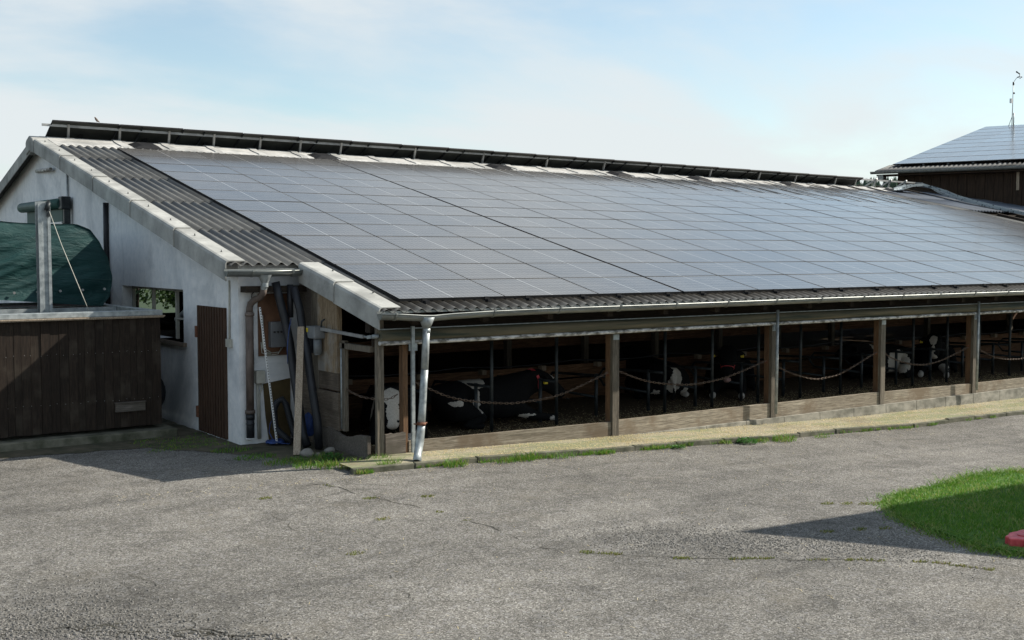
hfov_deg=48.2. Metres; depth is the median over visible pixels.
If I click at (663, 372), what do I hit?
cubicle divider
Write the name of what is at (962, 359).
cubicle divider
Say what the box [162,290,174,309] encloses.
bush
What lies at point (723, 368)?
cow
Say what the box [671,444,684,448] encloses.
leafy weed
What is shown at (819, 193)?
solar panel
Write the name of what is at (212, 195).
solar panel
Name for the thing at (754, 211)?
solar panel
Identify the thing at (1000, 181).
farm hall
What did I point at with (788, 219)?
solar panel
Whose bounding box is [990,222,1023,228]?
solar panel
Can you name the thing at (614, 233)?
solar panel
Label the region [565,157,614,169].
solar panel
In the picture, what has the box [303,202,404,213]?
solar panel
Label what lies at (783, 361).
cubicle divider
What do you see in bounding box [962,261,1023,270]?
solar panel
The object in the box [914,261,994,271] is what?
solar panel
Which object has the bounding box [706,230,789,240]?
solar panel
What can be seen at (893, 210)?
solar panel
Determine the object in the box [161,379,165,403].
tyre
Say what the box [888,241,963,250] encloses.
solar panel
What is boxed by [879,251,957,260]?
solar panel
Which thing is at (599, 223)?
solar panel
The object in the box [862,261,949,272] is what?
solar panel
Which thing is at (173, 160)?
solar panel
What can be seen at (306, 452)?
stone
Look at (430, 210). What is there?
solar panel
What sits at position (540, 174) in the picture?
solar panel
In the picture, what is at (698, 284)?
solar panel
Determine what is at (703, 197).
solar panel
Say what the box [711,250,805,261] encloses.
solar panel
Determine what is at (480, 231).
solar panel
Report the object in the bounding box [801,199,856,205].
solar panel
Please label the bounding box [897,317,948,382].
cubicle divider
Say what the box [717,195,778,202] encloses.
solar panel
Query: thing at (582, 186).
solar panel
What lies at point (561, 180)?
solar panel
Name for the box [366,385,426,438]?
cubicle divider
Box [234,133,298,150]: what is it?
solar panel
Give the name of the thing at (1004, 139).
solar panel
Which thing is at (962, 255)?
solar panel
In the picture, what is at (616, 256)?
solar panel
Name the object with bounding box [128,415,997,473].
verge grass
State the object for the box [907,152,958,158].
solar panel
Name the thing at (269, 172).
solar panel
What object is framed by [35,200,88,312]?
steel column
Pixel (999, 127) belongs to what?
solar panel
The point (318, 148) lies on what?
solar panel
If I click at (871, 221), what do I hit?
solar panel
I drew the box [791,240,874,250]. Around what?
solar panel
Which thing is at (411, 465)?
kerb
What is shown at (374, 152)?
solar panel
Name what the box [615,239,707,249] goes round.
solar panel
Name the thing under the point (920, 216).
solar panel
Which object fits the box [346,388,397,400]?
chain
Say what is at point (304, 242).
solar panel
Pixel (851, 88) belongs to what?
sky
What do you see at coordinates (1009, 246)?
solar panel
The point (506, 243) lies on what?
solar panel
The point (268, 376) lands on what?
broom
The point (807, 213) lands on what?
solar panel
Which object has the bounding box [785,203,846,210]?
solar panel
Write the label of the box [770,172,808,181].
solar panel
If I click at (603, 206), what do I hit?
solar panel
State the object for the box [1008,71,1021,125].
weather mast
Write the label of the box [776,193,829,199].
solar panel
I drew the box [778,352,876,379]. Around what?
chain
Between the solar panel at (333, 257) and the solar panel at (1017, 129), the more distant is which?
the solar panel at (1017, 129)
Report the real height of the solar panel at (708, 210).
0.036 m
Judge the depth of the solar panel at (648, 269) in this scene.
20.35 m
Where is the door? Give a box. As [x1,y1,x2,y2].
[195,305,227,439]
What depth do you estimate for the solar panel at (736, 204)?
30.94 m
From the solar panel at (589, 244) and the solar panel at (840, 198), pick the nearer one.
the solar panel at (589, 244)
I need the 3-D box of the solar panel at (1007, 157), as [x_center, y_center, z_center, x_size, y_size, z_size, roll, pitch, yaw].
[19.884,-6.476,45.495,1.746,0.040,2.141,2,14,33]
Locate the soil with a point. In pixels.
(281, 451)
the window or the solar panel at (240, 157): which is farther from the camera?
the solar panel at (240, 157)
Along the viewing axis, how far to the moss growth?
10.92 m
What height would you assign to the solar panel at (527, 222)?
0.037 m
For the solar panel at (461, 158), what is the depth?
32.64 m
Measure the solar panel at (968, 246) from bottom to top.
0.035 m
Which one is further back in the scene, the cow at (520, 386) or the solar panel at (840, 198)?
the solar panel at (840, 198)
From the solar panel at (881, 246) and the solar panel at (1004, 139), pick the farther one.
the solar panel at (1004, 139)
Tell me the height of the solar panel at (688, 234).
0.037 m
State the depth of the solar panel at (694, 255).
22.16 m
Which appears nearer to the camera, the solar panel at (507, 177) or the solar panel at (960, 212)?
the solar panel at (507, 177)
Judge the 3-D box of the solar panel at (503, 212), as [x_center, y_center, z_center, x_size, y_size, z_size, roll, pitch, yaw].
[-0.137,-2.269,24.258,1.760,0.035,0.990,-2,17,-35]
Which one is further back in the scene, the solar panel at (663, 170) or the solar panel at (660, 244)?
the solar panel at (663, 170)
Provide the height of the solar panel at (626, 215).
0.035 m
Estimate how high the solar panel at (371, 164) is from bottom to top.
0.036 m
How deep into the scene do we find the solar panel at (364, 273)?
17.22 m
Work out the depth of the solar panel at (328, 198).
22.95 m
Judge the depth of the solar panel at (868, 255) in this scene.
25.22 m
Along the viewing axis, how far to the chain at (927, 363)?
22.99 m
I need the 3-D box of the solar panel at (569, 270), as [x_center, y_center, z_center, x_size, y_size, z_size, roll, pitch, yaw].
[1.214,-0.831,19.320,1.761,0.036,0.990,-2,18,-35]
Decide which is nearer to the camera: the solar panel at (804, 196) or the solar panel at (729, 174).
the solar panel at (804, 196)
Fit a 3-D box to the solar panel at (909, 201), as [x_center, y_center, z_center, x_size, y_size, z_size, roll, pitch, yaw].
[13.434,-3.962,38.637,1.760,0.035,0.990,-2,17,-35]
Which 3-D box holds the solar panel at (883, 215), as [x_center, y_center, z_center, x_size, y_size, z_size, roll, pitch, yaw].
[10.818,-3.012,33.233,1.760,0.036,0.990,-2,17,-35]
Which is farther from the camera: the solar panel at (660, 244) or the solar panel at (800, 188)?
the solar panel at (800, 188)
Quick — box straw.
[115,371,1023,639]
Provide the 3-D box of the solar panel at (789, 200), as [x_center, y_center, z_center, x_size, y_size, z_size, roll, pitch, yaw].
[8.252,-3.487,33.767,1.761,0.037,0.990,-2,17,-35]
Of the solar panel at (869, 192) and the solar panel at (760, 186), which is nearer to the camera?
the solar panel at (760, 186)
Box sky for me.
[0,0,1023,184]
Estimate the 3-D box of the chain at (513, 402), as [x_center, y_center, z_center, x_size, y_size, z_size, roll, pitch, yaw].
[0.056,1.016,17.042,3.595,0.473,0.034,-2,4,-35]
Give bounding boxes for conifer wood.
[853,177,897,187]
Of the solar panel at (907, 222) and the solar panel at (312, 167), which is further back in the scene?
the solar panel at (907, 222)
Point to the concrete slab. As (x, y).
(48, 440)
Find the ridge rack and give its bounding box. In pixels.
[42,123,921,189]
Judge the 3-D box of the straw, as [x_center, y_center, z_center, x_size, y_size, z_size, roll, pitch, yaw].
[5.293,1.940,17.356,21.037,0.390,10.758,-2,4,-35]
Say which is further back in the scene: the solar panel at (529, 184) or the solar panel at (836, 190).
the solar panel at (836, 190)
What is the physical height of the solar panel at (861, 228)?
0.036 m
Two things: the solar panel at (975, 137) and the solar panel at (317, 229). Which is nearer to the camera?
the solar panel at (317, 229)
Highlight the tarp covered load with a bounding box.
[0,221,111,309]
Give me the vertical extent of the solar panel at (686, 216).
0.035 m
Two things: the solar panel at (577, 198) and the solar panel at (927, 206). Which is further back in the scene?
the solar panel at (927, 206)
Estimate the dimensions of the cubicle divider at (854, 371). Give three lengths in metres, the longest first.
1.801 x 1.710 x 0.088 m
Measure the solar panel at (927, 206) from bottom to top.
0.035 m
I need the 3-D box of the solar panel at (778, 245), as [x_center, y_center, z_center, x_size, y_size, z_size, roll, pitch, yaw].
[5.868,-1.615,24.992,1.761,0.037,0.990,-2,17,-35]
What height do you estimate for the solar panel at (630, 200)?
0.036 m
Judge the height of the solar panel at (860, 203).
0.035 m
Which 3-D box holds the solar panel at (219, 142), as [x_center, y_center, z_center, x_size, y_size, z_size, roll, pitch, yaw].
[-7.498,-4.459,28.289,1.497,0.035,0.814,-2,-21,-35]
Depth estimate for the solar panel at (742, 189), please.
35.38 m
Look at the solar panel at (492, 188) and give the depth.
27.63 m
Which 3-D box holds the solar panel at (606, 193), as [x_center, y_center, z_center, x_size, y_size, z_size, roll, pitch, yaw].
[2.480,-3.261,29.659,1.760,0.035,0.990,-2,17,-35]
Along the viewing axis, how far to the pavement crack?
8.69 m
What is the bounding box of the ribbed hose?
[271,396,293,444]
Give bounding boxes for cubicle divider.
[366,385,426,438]
[431,341,492,431]
[497,337,557,424]
[550,371,605,416]
[599,332,666,412]
[667,329,713,407]
[689,327,759,402]
[742,324,801,398]
[778,322,842,393]
[808,352,872,387]
[845,318,914,385]
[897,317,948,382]
[910,315,980,378]
[948,313,1011,375]
[980,340,1023,370]
[997,338,1023,352]
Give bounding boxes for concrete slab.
[0,423,177,451]
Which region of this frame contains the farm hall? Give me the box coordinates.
[870,160,1023,325]
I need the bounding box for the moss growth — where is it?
[259,484,1008,570]
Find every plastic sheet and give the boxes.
[266,438,285,443]
[305,412,313,436]
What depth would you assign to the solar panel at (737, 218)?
28.35 m
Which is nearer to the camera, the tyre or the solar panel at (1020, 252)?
the tyre
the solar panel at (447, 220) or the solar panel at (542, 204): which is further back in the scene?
the solar panel at (542, 204)
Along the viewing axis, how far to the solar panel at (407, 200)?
23.97 m
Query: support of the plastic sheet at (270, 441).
on the soil
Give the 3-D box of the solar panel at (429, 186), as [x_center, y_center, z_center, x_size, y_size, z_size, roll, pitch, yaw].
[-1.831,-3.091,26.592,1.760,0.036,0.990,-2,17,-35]
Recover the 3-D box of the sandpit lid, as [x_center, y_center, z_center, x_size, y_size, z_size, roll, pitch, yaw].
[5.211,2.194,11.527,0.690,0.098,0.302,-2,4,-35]
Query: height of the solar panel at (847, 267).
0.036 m
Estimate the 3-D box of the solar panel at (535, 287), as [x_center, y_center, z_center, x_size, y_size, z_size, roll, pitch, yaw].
[0.341,-0.495,17.520,1.760,0.035,0.990,-2,17,-35]
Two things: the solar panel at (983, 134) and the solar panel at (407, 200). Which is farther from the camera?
the solar panel at (983, 134)
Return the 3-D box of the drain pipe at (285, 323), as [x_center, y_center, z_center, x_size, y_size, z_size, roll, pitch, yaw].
[-3.204,0.643,16.839,0.789,2.424,0.242,3,4,39]
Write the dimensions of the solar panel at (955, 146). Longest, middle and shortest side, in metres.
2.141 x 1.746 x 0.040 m
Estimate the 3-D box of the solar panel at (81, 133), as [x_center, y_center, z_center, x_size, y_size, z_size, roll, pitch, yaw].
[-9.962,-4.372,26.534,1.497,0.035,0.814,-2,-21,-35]
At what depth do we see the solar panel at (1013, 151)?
47.32 m
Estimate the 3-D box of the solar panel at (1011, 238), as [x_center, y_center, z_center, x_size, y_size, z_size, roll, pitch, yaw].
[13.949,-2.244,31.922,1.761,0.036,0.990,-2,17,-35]
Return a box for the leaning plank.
[293,327,303,454]
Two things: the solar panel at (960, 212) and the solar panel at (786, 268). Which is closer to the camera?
the solar panel at (786, 268)
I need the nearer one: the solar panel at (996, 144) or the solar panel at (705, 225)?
the solar panel at (705, 225)
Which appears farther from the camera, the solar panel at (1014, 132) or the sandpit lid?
the solar panel at (1014, 132)
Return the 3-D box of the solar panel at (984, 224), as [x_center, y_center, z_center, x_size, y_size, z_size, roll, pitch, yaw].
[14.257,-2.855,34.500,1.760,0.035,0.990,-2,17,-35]
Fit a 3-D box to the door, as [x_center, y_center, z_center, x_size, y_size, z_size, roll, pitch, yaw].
[-4.676,0.789,17.808,0.070,2.000,1.240,-2,4,-35]
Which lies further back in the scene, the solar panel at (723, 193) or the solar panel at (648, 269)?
the solar panel at (723, 193)
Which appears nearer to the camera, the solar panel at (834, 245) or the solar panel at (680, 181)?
the solar panel at (834, 245)
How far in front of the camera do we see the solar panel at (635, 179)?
34.08 m
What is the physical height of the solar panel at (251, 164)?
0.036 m
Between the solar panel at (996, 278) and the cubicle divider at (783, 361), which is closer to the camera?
the cubicle divider at (783, 361)
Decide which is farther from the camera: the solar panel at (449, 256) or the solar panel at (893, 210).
the solar panel at (893, 210)
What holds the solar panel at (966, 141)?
on the farm hall
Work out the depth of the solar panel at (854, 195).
38.44 m
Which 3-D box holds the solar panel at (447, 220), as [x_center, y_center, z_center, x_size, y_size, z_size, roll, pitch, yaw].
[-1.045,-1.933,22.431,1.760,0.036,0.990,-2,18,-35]
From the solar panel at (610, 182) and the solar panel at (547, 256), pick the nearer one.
the solar panel at (547, 256)
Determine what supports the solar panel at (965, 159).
on the farm hall
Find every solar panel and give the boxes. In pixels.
[46,120,119,139]
[112,124,183,143]
[117,148,207,158]
[131,155,223,165]
[145,163,240,173]
[161,171,259,182]
[175,129,242,147]
[177,180,278,191]
[195,152,280,162]
[195,189,300,201]
[211,159,297,169]
[214,200,324,212]
[228,167,317,177]
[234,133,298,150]
[234,210,348,223]
[243,174,336,185]
[256,222,373,236]
[262,183,358,194]
[267,156,346,165]
[280,235,401,250]
[282,192,380,203]
[284,163,364,172]
[290,137,351,153]
[301,170,386,180]
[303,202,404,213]
[306,249,434,265]
[320,178,407,188]
[325,212,430,224]
[333,160,411,169]
[335,264,466,282]
[340,186,429,196]
[342,141,401,157]
[351,224,460,236]
[352,167,428,175]
[361,195,453,205]
[366,279,504,300]
[371,174,452,183]
[376,236,491,249]
[383,204,480,215]
[390,181,473,190]
[391,145,449,159]
[398,164,468,172]
[405,249,522,263]
[407,214,508,226]
[412,189,499,199]
[415,170,487,178]
[434,197,522,207]
[434,225,538,237]
[436,177,509,185]
[437,263,558,278]
[439,148,493,162]
[454,167,522,175]
[456,184,535,193]
[459,207,551,217]
[463,237,570,249]
[469,278,598,297]
[473,173,543,181]
[477,191,560,201]
[483,151,535,165]
[484,216,579,227]
[494,250,604,262]
[495,180,566,188]
[503,200,585,209]
[507,170,570,177]
[512,227,611,238]
[514,186,590,195]
[525,154,576,167]
[526,208,612,218]
[526,263,641,277]
[528,176,595,184]
[539,194,617,203]
[542,238,643,249]
[548,182,617,190]
[554,218,643,228]
[558,173,619,180]
[562,277,681,295]
[564,202,644,211]
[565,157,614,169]
[572,189,642,197]
[573,250,677,262]
[580,179,642,186]
[583,228,673,238]
[589,210,673,220]
[595,196,667,204]
[601,185,665,192]
[604,160,650,172]
[606,176,662,182]
[608,262,717,276]
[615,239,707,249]
[616,219,702,229]
[622,204,695,212]
[623,191,691,199]
[625,181,686,188]
[639,162,685,174]
[645,276,758,293]
[646,250,744,261]
[647,212,725,221]
[647,229,734,239]
[648,187,710,194]
[648,198,718,206]
[649,178,703,184]
[671,193,734,200]
[672,184,728,190]
[675,165,718,176]
[675,206,746,214]
[677,221,756,230]
[678,239,767,249]
[681,262,783,274]
[692,189,753,196]
[693,181,746,187]
[698,200,766,208]
[703,214,775,222]
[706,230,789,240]
[707,167,749,178]
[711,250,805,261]
[714,186,768,192]
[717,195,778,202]
[718,275,825,291]
[722,207,791,215]
[730,222,806,231]
[732,183,776,188]
[735,191,794,198]
[738,170,779,179]
[739,240,824,250]
[744,202,807,209]
[748,262,844,274]
[751,215,821,223]
[754,188,806,194]
[760,197,820,204]
[760,231,839,240]
[769,185,813,190]
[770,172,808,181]
[770,209,833,216]
[771,250,858,261]
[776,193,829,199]
[779,223,854,232]
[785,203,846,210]
[788,274,886,289]
[791,190,843,196]
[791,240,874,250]
[796,216,864,224]
[799,174,836,183]
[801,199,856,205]
[806,187,849,192]
[809,261,899,273]
[811,210,878,218]
[811,232,887,241]
[814,195,866,201]
[825,224,895,232]
[825,250,909,260]
[826,176,862,184]
[827,192,874,197]
[828,205,887,212]
[841,189,882,194]
[841,201,890,206]
[842,218,906,225]
[843,241,920,250]
[848,273,941,287]
[851,197,898,202]
[855,212,915,219]
[859,233,929,241]
[862,194,904,199]
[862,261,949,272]
[864,206,922,213]
[869,225,937,233]
[875,202,926,208]
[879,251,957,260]
[883,219,944,226]
[886,199,932,204]
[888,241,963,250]
[892,213,951,220]
[893,157,947,164]
[898,207,955,214]
[900,233,968,241]
[903,272,991,286]
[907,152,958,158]
[910,204,957,209]
[911,226,976,234]
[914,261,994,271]
[919,147,969,153]
[920,220,980,227]
[925,251,1001,260]
[927,214,985,221]
[932,143,978,148]
[934,242,1004,250]
[935,209,987,215]
[937,155,992,162]
[941,139,986,144]
[942,234,1009,242]
[949,227,1009,234]
[950,150,1001,156]
[952,135,995,140]
[953,271,1023,284]
[956,221,1015,228]
[961,131,1004,136]
[961,145,1011,151]
[961,215,1017,222]
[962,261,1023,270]
[968,251,1023,260]
[971,128,1011,132]
[972,141,1019,146]
[974,242,1023,250]
[979,125,1017,129]
[981,137,1023,142]
[982,235,1023,242]
[983,154,1023,160]
[985,228,1023,234]
[990,134,1023,138]
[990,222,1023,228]
[995,149,1023,154]
[998,130,1023,134]
[999,271,1023,277]
[1004,145,1023,149]
[1005,260,1023,265]
[1007,127,1023,130]
[1009,251,1023,254]
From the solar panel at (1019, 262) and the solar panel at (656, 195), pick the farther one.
the solar panel at (656, 195)
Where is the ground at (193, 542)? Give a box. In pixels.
[0,414,1023,639]
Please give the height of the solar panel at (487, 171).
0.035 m
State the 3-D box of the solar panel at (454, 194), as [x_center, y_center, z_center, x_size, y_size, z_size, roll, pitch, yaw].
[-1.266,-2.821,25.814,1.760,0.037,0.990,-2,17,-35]
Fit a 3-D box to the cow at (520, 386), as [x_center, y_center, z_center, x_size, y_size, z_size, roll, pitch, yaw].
[-0.291,1.248,18.692,2.650,0.870,1.041,-2,4,-29]
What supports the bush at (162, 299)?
on the meadow
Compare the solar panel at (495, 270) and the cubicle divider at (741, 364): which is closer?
the solar panel at (495, 270)
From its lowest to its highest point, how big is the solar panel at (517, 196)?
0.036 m
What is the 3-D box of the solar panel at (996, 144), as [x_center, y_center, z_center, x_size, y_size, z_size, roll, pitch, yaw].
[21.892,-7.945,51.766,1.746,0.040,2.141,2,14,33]
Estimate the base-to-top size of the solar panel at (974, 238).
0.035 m
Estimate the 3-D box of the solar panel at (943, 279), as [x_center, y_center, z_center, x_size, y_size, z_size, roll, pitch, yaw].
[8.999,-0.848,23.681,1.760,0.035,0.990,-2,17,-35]
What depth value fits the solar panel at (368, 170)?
28.14 m
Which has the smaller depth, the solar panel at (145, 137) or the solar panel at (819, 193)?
the solar panel at (145, 137)
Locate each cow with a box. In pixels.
[360,382,418,444]
[427,368,568,428]
[619,345,689,399]
[703,346,755,398]
[832,342,914,378]
[914,333,957,377]
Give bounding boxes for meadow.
[139,289,174,312]
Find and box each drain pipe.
[271,281,310,447]
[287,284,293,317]
[290,286,322,448]
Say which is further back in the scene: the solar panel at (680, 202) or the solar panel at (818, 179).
the solar panel at (818, 179)
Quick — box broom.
[259,307,277,443]
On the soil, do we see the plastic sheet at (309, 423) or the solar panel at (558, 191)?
the plastic sheet at (309, 423)
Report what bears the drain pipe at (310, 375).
on the soil
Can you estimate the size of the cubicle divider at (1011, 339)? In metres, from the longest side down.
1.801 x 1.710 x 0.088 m
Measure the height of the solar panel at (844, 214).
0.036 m
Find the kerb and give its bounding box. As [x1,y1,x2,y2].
[350,410,1023,474]
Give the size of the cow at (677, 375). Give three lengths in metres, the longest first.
2.434 x 1.052 x 0.918 m
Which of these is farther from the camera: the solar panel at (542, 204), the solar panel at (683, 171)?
the solar panel at (683, 171)
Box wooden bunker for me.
[0,302,164,437]
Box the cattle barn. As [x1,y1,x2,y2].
[0,136,1023,460]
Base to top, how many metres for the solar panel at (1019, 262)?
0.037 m
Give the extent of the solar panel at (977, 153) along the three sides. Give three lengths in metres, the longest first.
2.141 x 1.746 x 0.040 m
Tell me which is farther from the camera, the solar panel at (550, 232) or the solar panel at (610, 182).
the solar panel at (610, 182)
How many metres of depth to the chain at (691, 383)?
19.13 m
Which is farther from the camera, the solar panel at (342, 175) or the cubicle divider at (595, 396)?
the solar panel at (342, 175)
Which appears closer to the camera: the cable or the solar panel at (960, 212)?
the cable
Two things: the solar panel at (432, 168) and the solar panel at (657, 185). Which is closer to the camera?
the solar panel at (432, 168)
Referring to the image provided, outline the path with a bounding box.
[340,398,1023,467]
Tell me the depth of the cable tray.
41.91 m
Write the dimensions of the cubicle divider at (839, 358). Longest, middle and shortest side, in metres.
1.801 x 1.710 x 0.088 m
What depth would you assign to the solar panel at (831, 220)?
30.40 m
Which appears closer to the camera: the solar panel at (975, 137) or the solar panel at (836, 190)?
the solar panel at (836, 190)
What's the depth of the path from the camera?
18.82 m
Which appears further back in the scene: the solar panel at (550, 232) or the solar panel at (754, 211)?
the solar panel at (754, 211)
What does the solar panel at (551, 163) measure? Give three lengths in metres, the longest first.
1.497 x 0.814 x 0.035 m
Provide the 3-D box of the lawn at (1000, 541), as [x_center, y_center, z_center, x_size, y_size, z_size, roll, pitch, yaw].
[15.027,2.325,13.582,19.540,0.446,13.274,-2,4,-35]
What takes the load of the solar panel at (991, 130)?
on the farm hall
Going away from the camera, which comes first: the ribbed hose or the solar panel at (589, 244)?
the ribbed hose
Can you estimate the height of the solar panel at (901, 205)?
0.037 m
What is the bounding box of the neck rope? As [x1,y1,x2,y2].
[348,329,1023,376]
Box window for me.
[132,286,186,346]
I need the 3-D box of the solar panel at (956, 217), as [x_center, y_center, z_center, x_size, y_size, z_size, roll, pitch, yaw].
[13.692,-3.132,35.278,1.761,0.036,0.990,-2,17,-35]
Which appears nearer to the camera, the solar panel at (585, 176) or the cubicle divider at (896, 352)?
the cubicle divider at (896, 352)
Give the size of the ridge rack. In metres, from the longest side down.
32.780 x 0.858 x 0.570 m
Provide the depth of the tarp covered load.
19.11 m
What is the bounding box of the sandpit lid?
[1005,529,1023,546]
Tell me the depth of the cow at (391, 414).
16.88 m
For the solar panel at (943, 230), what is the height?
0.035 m
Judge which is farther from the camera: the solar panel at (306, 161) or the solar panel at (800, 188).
the solar panel at (800, 188)
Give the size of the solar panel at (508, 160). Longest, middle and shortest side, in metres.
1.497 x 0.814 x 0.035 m
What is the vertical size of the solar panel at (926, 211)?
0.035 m
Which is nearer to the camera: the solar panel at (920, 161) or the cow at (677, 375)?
the cow at (677, 375)
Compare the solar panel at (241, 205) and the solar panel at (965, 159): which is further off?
the solar panel at (965, 159)
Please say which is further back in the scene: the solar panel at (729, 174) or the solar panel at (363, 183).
the solar panel at (729, 174)
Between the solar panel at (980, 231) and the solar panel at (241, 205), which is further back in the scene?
the solar panel at (980, 231)
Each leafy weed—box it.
[322,452,343,460]
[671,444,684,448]
[736,437,756,444]
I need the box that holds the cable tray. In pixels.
[894,183,1023,214]
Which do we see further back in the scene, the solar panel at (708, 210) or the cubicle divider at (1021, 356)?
the solar panel at (708, 210)
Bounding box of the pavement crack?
[1,483,990,639]
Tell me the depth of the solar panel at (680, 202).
29.89 m
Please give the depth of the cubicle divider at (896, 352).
24.22 m
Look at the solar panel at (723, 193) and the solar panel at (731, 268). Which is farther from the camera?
the solar panel at (723, 193)
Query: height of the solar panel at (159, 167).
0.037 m
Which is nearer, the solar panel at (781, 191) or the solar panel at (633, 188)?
the solar panel at (633, 188)
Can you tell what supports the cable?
on the soil
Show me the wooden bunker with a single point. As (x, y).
(81, 368)
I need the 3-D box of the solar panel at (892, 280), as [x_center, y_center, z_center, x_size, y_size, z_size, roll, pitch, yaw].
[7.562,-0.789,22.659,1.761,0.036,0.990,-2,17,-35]
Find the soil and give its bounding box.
[0,418,366,464]
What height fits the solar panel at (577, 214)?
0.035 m
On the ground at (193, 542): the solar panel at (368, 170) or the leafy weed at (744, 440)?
the leafy weed at (744, 440)
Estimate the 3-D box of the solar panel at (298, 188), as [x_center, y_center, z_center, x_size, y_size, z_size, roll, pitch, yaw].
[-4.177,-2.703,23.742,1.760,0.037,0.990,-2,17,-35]
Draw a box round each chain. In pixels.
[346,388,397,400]
[415,372,607,403]
[619,361,764,385]
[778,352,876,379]
[885,347,967,365]
[979,349,1023,359]
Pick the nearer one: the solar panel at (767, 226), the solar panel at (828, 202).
the solar panel at (767, 226)
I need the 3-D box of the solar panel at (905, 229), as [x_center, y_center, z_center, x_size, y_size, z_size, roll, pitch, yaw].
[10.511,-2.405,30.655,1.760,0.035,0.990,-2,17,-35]
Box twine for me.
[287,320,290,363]
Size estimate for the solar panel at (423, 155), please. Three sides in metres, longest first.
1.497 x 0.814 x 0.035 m
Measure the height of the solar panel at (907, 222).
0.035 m
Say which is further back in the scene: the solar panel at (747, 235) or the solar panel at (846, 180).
the solar panel at (846, 180)
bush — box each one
[136,288,174,306]
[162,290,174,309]
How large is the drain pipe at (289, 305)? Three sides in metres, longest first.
0.490 x 0.090 x 0.088 m
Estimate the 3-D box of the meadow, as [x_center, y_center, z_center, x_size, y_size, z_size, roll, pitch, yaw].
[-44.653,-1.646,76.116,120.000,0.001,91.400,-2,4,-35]
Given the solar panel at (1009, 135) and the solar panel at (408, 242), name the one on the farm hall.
the solar panel at (1009, 135)
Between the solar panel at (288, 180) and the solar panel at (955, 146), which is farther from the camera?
the solar panel at (955, 146)
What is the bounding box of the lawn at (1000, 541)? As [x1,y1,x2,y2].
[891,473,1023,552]
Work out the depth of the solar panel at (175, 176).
23.47 m
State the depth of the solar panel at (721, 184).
36.14 m
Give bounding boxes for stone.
[299,448,313,456]
[324,447,334,453]
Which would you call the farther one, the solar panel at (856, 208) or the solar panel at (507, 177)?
the solar panel at (856, 208)
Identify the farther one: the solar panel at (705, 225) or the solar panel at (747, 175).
the solar panel at (747, 175)
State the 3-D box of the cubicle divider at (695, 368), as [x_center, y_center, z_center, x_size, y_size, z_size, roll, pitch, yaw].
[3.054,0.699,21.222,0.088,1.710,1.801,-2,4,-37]
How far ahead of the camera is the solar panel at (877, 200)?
37.68 m
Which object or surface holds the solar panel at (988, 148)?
on the farm hall
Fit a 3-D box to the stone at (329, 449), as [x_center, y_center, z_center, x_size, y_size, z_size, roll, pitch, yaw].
[-2.591,1.852,16.244,0.160,0.095,0.129,-2,4,-35]
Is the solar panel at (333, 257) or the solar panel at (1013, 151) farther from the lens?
the solar panel at (1013, 151)
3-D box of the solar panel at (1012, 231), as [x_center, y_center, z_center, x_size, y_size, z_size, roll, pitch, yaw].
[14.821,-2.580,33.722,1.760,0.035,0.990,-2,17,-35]
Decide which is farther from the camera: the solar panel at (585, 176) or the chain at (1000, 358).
the solar panel at (585, 176)
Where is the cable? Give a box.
[269,420,289,443]
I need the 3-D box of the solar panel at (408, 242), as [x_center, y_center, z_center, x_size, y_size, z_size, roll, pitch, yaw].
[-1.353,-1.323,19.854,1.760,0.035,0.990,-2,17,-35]
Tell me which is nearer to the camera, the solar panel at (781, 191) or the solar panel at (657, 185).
the solar panel at (657, 185)
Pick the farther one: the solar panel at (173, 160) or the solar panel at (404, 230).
the solar panel at (173, 160)
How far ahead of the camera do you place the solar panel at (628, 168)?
36.14 m
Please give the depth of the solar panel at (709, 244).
23.97 m
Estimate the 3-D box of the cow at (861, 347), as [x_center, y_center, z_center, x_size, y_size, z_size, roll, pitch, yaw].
[8.171,0.874,25.514,1.041,0.834,2.486,3,5,44]
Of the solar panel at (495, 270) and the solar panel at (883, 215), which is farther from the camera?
the solar panel at (883, 215)

